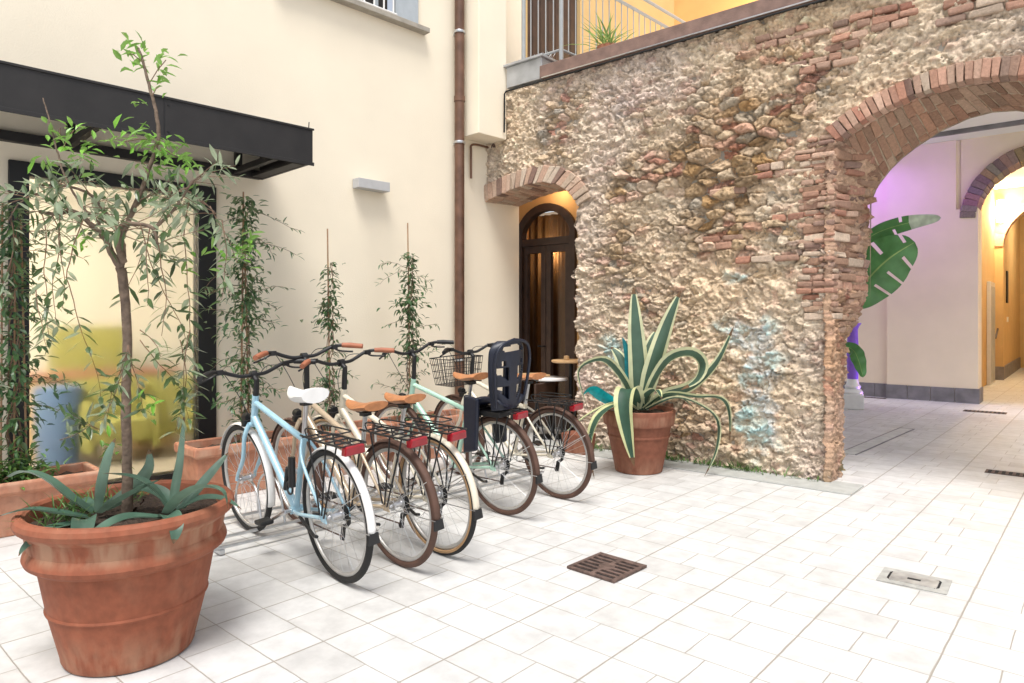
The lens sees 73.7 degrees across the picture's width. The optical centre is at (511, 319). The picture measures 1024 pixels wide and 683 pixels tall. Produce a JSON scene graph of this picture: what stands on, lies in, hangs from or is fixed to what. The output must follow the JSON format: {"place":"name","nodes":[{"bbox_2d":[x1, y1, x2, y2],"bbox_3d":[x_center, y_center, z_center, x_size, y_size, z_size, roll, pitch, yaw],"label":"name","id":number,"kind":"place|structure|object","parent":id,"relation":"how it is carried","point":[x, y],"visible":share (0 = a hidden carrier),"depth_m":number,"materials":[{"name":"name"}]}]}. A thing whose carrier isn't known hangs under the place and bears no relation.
{"place":"outdoors","nodes":[
{"label":"outdoors","id":0,"kind":"place"},
{"bbox_2d":[387,0,557,215],"label":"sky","id":1,"kind":"structure","parent":0,"point":[389,2],"materials":[{"name":"white"}]},
{"bbox_2d":[0,368,1023,682],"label":"courtyard floor","id":2,"kind":"structure","parent":0,"point":[736,580],"depth_m":3.46,"materials":[{"name":"tile"}]},
{"bbox_2d":[0,461,98,537],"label":"terracotta trough","id":3,"kind":"object","parent":2,"relation":"on","point":[73,476],"visible":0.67,"depth_m":4.33,"materials":[{"name":"ceramic"}]},
{"bbox_2d":[0,427,71,490],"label":"trough plant","id":4,"kind":"object","parent":3,"relation":"in","point":[29,467],"visible":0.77,"depth_m":4.39,"materials":[{"name":"green plant"}]},
{"bbox_2d":[0,201,88,482],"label":"climbing plant","id":5,"kind":"object","parent":3,"relation":"in","point":[24,381],"visible":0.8,"depth_m":4.43,"materials":[{"name":"green plant"}]},
{"bbox_2d":[10,480,234,676],"bbox_3d":[-1.565,1.045,2.800,0.795,0.604,0.795,0,0,-16],"label":"terracotta pot","id":6,"kind":"object","parent":2,"relation":"on","point":[125,596],"visible":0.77,"depth_m":2.55,"materials":[{"name":"ceramic"}]},
{"bbox_2d":[6,483,147,529],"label":"weeds","id":7,"kind":"object","parent":6,"relation":"in","point":[73,507],"visible":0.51,"depth_m":2.74,"materials":[{"name":"green plant"}]},
{"bbox_2d":[0,438,162,555],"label":"agave","id":8,"kind":"object","parent":6,"relation":"in","point":[97,505],"visible":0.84,"depth_m":2.72,"materials":[{"name":"green plant"}]},
{"bbox_2d":[0,31,264,512],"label":"olive tree","id":9,"kind":"object","parent":6,"relation":"in","point":[118,236],"visible":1,"depth_m":2.79,"materials":[{"name":"green plant"}]},
{"bbox_2d":[95,417,240,543],"bbox_3d":[-1.363,0.601,2.710,0.505,0.463,0.374,0,0,-8],"label":"agave","id":10,"kind":"object","parent":6,"relation":"in","point":[172,498],"visible":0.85,"depth_m":2.75,"materials":[{"name":"green plant"}]},
{"bbox_2d":[174,430,316,494],"bbox_3d":[-2.113,1.147,5.506,0.420,0.400,1.020,0,0,45],"label":"terracotta trough","id":11,"kind":"object","parent":2,"relation":"on","point":[202,457],"visible":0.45,"depth_m":5.25,"materials":[{"name":"ceramic"}]},
{"bbox_2d":[177,192,304,443],"bbox_3d":[-2.147,0.009,5.491,0.451,2.097,1.029,0,0,45],"label":"climbing plant","id":12,"kind":"object","parent":11,"relation":"in","point":[245,304],"visible":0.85,"depth_m":5.50,"materials":[{"name":"green plant"}]},
{"bbox_2d":[0,0,520,484],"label":"house wall","id":13,"kind":"structure","parent":2,"relation":"on","point":[364,88],"depth_m":6.30,"materials":[{"name":"beige paint"}]},
{"bbox_2d":[8,159,215,484],"bbox_3d":[-3.067,0.109,5.348,0.125,2.476,1.442,0,0,45],"label":"glazed door","id":14,"kind":"structure","parent":13,"relation":"in","point":[95,289],"depth_m":5.31,"materials":[{"name":"clear glass"}]},
{"bbox_2d":[0,60,313,179],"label":"door canopy","id":15,"kind":"object","parent":13,"relation":"attached to","point":[278,147],"visible":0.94,"depth_m":4.78,"materials":[{"name":"grey metal"}]},
{"bbox_2d":[353,177,389,192],"bbox_3d":[-1.419,-1.355,6.887,0.124,0.095,0.370,0,0,45],"label":"wall lamp","id":16,"kind":"object","parent":13,"relation":"attached to","point":[370,185],"visible":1,"depth_m":6.83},
{"bbox_2d":[331,0,429,34],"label":"upper window","id":17,"kind":"structure","parent":13,"relation":"in","point":[404,14],"depth_m":7.14,"materials":[{"name":"stone"}]},
{"bbox_2d":[453,0,465,409],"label":"drainpipe","id":18,"kind":"object","parent":13,"relation":"attached to","point":[459,32],"visible":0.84,"depth_m":7.63,"materials":[{"name":"brown metal"}]},
{"bbox_2d":[470,143,488,178],"bbox_3d":[-0.383,-1.843,7.968,0.026,0.420,0.286,0,0,45],"label":"gas pipe","id":19,"kind":"object","parent":13,"relation":"attached to","point":[475,144],"visible":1,"depth_m":7.87,"materials":[{"name":"brown metal"}]},
{"bbox_2d":[526,0,756,60],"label":"wall","id":20,"kind":"structure","parent":13,"relation":"attached to","point":[687,10],"depth_m":9.58,"materials":[{"name":"yellow paint"}]},
{"bbox_2d":[527,0,576,60],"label":"slatted door","id":21,"kind":"structure","parent":20,"relation":"in","point":[534,3],"depth_m":9.00,"materials":[{"name":"brown wood"}]},
{"bbox_2d":[197,358,379,583],"bbox_3d":[-1.300,0.804,3.906,0.731,1.088,1.848,-6,4,-43],"label":"bicycle","id":22,"kind":"object","parent":2,"relation":"on","point":[289,481],"visible":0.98,"depth_m":3.67,"materials":[{"name":"blue metal"}]},
{"bbox_2d":[253,343,443,567],"bbox_3d":[-1.019,0.747,4.115,1.767,1.200,0.685,0,0,27],"label":"bicycle","id":23,"kind":"object","parent":2,"relation":"on","point":[408,454],"visible":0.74,"depth_m":3.79,"materials":[{"name":"beige metal"}]},
{"bbox_2d":[315,419,394,476],"bbox_3d":[-1.466,1.147,6.160,0.420,0.400,0.700,0,0,45],"label":"terracotta trough","id":24,"kind":"object","parent":2,"relation":"on","point":[358,423],"visible":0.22,"depth_m":6.11,"materials":[{"name":"ceramic"}]},
{"bbox_2d":[310,229,360,430],"bbox_3d":[-1.602,0.124,6.087,0.329,1.874,0.518,0,0,45],"label":"climbing plant","id":25,"kind":"object","parent":24,"relation":"in","point":[327,313],"visible":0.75,"depth_m":6.06,"materials":[{"name":"green plant"}]},
{"bbox_2d":[214,441,543,554],"bbox_3d":[-0.915,1.177,5.068,0.600,0.324,2.800,0,0,45],"label":"bicycle rack","id":26,"kind":"object","parent":2,"relation":"on","point":[219,550],"visible":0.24,"depth_m":4.54,"materials":[{"name":"metal"}]},
{"bbox_2d":[298,347,482,554],"bbox_3d":[-0.850,0.779,4.296,1.847,1.140,0.730,0,5,45],"label":"bicycle","id":27,"kind":"object","parent":2,"relation":"on","point":[450,449],"visible":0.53,"depth_m":3.97,"materials":[{"name":"beige metal"}]},
{"bbox_2d":[381,409,463,462],"bbox_3d":[-0.827,1.147,6.808,0.420,0.400,1.000,0,0,45],"label":"terracotta trough","id":28,"kind":"object","parent":2,"relation":"on","point":[453,414],"visible":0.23,"depth_m":6.72,"materials":[{"name":"ceramic"}]},
{"bbox_2d":[370,223,451,420],"bbox_3d":[-1.021,0.059,6.672,0.444,2.024,0.848,0,0,45],"label":"climbing plant","id":29,"kind":"object","parent":28,"relation":"in","point":[409,310],"visible":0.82,"depth_m":6.68,"materials":[{"name":"green plant"}]},
{"bbox_2d":[371,340,542,514],"bbox_3d":[-0.502,0.764,5.088,1.847,1.170,0.730,0,5,44],"label":"bicycle","id":30,"kind":"object","parent":2,"relation":"on","point":[510,424],"visible":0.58,"depth_m":4.79,"materials":[{"name":"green metal"}]},
{"bbox_2d":[463,338,530,452],"bbox_3d":[-0.133,0.512,4.704,0.488,0.790,0.356,0,5,44],"label":"child seat","id":31,"kind":"object","parent":30,"relation":"attached to","point":[507,397],"visible":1,"depth_m":4.57,"materials":[{"name":"black plastic"}]},
{"bbox_2d":[429,343,596,498],"bbox_3d":[-0.057,0.768,5.536,1.767,1.158,0.682,0,0,27],"label":"bicycle","id":32,"kind":"object","parent":2,"relation":"on","point":[573,421],"visible":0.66,"depth_m":5.23,"materials":[{"name":"metal"}]},
{"bbox_2d":[510,373,549,433],"bbox_3d":[0.224,0.990,8.001,0.416,0.716,0.416,0,0,-23],"label":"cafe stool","id":33,"kind":"object","parent":2,"relation":"on","point":[547,375],"visible":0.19,"depth_m":8.07,"materials":[{"name":"brown wood"}]},
{"bbox_2d":[535,376,567,439],"bbox_3d":[0.434,1.003,7.863,0.420,0.688,0.420,0,0,0],"label":"white table","id":34,"kind":"object","parent":2,"relation":"on","point":[553,379],"visible":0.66,"depth_m":7.80,"materials":[{"name":"paint"}]},
{"bbox_2d":[533,382,574,444],"bbox_3d":[0.507,1.027,7.592,0.406,0.641,0.406,0,0,38],"label":"cafe chair","id":35,"kind":"object","parent":2,"relation":"on","point":[544,387],"visible":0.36,"depth_m":7.63,"materials":[{"name":"metal"}]},
{"bbox_2d":[551,359,577,438],"bbox_3d":[0.677,0.902,7.841,0.450,0.890,0.450,0,0,0],"label":"wooden table","id":36,"kind":"object","parent":2,"relation":"on","point":[570,362],"visible":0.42,"depth_m":7.82,"materials":[{"name":"brown wood"}]},
{"bbox_2d":[567,552,646,582],"bbox_3d":[0.515,1.338,3.705,0.310,0.014,0.310,0,0,43],"label":"floor grate","id":37,"kind":"object","parent":2,"relation":"on","point":[607,567],"visible":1,"depth_m":3.69,"materials":[{"name":"metal"}]},
{"bbox_2d":[603,405,675,474],"bbox_3d":[1.135,1.069,6.120,0.646,0.555,0.646,0,0,-33],"label":"agave pot","id":38,"kind":"object","parent":2,"relation":"on","point":[652,427],"visible":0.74,"depth_m":5.91,"materials":[{"name":"ceramic"}]},
{"bbox_2d":[565,287,733,475],"bbox_3d":[1.211,0.528,6.019,1.558,1.645,0.623,0,0,-6],"label":"striped agave","id":39,"kind":"object","parent":38,"relation":"in","point":[639,365],"visible":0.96,"depth_m":6.04,"materials":[{"name":"green plant"}]},
{"bbox_2d":[534,441,863,495],"bbox_3d":[1.511,1.351,6.401,3.170,0.032,0.390,0,0,40],"label":"stone strip","id":40,"kind":"object","parent":2,"relation":"on","point":[843,488],"visible":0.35,"depth_m":5.83,"materials":[{"name":"white stone"}]},
{"bbox_2d":[561,430,595,454],"bbox_3d":[0.677,1.247,6.940,0.298,0.200,0.198,0,0,40],"label":"trough","id":41,"kind":"object","parent":40,"relation":"on","point":[573,435],"visible":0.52,"depth_m":6.88,"materials":[{"name":"ceramic"}]},
{"bbox_2d":[594,441,818,481],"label":"wall weeds","id":42,"kind":"object","parent":2,"relation":"on","point":[746,468],"depth_m":6.13,"materials":[{"name":"green plant"}]},
{"bbox_2d":[484,0,1023,481],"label":"stone wall","id":43,"kind":"structure","parent":2,"relation":"on","point":[724,172],"depth_m":6.06,"materials":[{"name":"stone"}]},
{"bbox_2d":[503,53,556,88],"bbox_3d":[0.260,-2.853,7.865,0.570,0.361,0.470,0,0,40],"label":"zinc box","id":44,"kind":"object","parent":43,"relation":"on","point":[524,71],"visible":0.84,"depth_m":7.69,"materials":[{"name":"metal"}]},
{"bbox_2d":[519,191,578,430],"bbox_3d":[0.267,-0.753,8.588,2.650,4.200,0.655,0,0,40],"label":"arched door","id":45,"kind":"structure","parent":43,"relation":"attached to","point":[548,283],"depth_m":8.66,"materials":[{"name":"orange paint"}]},
{"bbox_2d":[523,243,568,428],"bbox_3d":[0.423,0.198,8.516,0.730,2.258,0.114,0,0,40],"label":"door leaf","id":46,"kind":"structure","parent":45,"relation":"in","point":[546,251],"depth_m":8.51,"materials":[{"name":"brown wood"}]},
{"bbox_2d":[564,11,635,50],"bbox_3d":[1.073,-3.079,7.508,0.783,0.553,0.990,0,0,37],"label":"terrace plant","id":47,"kind":"object","parent":43,"relation":"on","point":[605,42],"visible":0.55,"depth_m":7.41,"materials":[{"name":"green plant"}]},
{"bbox_2d":[521,0,684,59],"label":"terrace railing","id":48,"kind":"object","parent":43,"relation":"on","point":[560,50],"visible":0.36,"depth_m":7.94,"materials":[{"name":"grey metal"}]},
{"bbox_2d":[843,323,863,409],"bbox_3d":[5.196,0.697,10.417,0.300,1.300,0.300,0,0,26],"label":"pedestal","id":49,"kind":"object","parent":2,"relation":"on","point":[854,394],"visible":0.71,"depth_m":10.33,"materials":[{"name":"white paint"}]},
{"bbox_2d":[843,427,913,454],"bbox_3d":[4.133,1.343,7.661,0.164,0.007,2.212,0,0,44],"label":"slot drain","id":50,"kind":"object","parent":2,"relation":"on","point":[873,442],"visible":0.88,"depth_m":7.54,"materials":[{"name":"metal"}]},
{"bbox_2d":[845,214,940,376],"bbox_3d":[3.357,0.095,6.852,1.724,2.504,0.730,0,0,40],"label":"leaved plant","id":51,"kind":"object","parent":2,"relation":"on","point":[891,245],"visible":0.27,"depth_m":6.44,"materials":[{"name":"green plant"}]},
{"bbox_2d":[876,567,951,594],"bbox_3d":[2.075,1.342,3.525,0.310,0.008,0.230,0,0,38],"label":"manhole cover","id":52,"kind":"object","parent":2,"relation":"on","point":[916,581],"visible":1,"depth_m":3.51,"materials":[{"name":"metal"}]},
{"bbox_2d":[963,409,1006,413],"bbox_3d":[6.915,1.343,9.990,0.520,0.006,0.220,0,0,40],"label":"floor vent","id":53,"kind":"object","parent":2,"relation":"on","point":[985,411],"visible":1,"depth_m":10.00,"materials":[{"name":"metal"}]},
{"bbox_2d":[984,469,1023,476],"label":"floor vent","id":54,"kind":"object","parent":2,"relation":"on","point":[1004,472],"visible":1,"depth_m":6.00,"materials":[{"name":"metal"}]},
{"bbox_2d":[842,111,1023,403],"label":"passage wall","id":55,"kind":"structure","parent":0,"point":[944,322],"depth_m":11.45,"materials":[{"name":"white paint"}]},
{"bbox_2d":[987,281,994,384],"bbox_3d":[10.186,0.272,14.518,0.078,2.150,0.900,0,0,40],"label":"white door","id":56,"kind":"structure","parent":55,"relation":"in","point":[990,285],"depth_m":14.19,"materials":[{"name":"paint"}]},
{"bbox_2d":[996,200,1005,222],"bbox_3d":[10.924,-2.433,15.269,0.180,0.520,0.180,0,0,40],"label":"corridor sconce","id":57,"kind":"object","parent":55,"relation":"attached to","point":[1000,211],"visible":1,"depth_m":15.21,"materials":[{"name":"white"}]}
]}

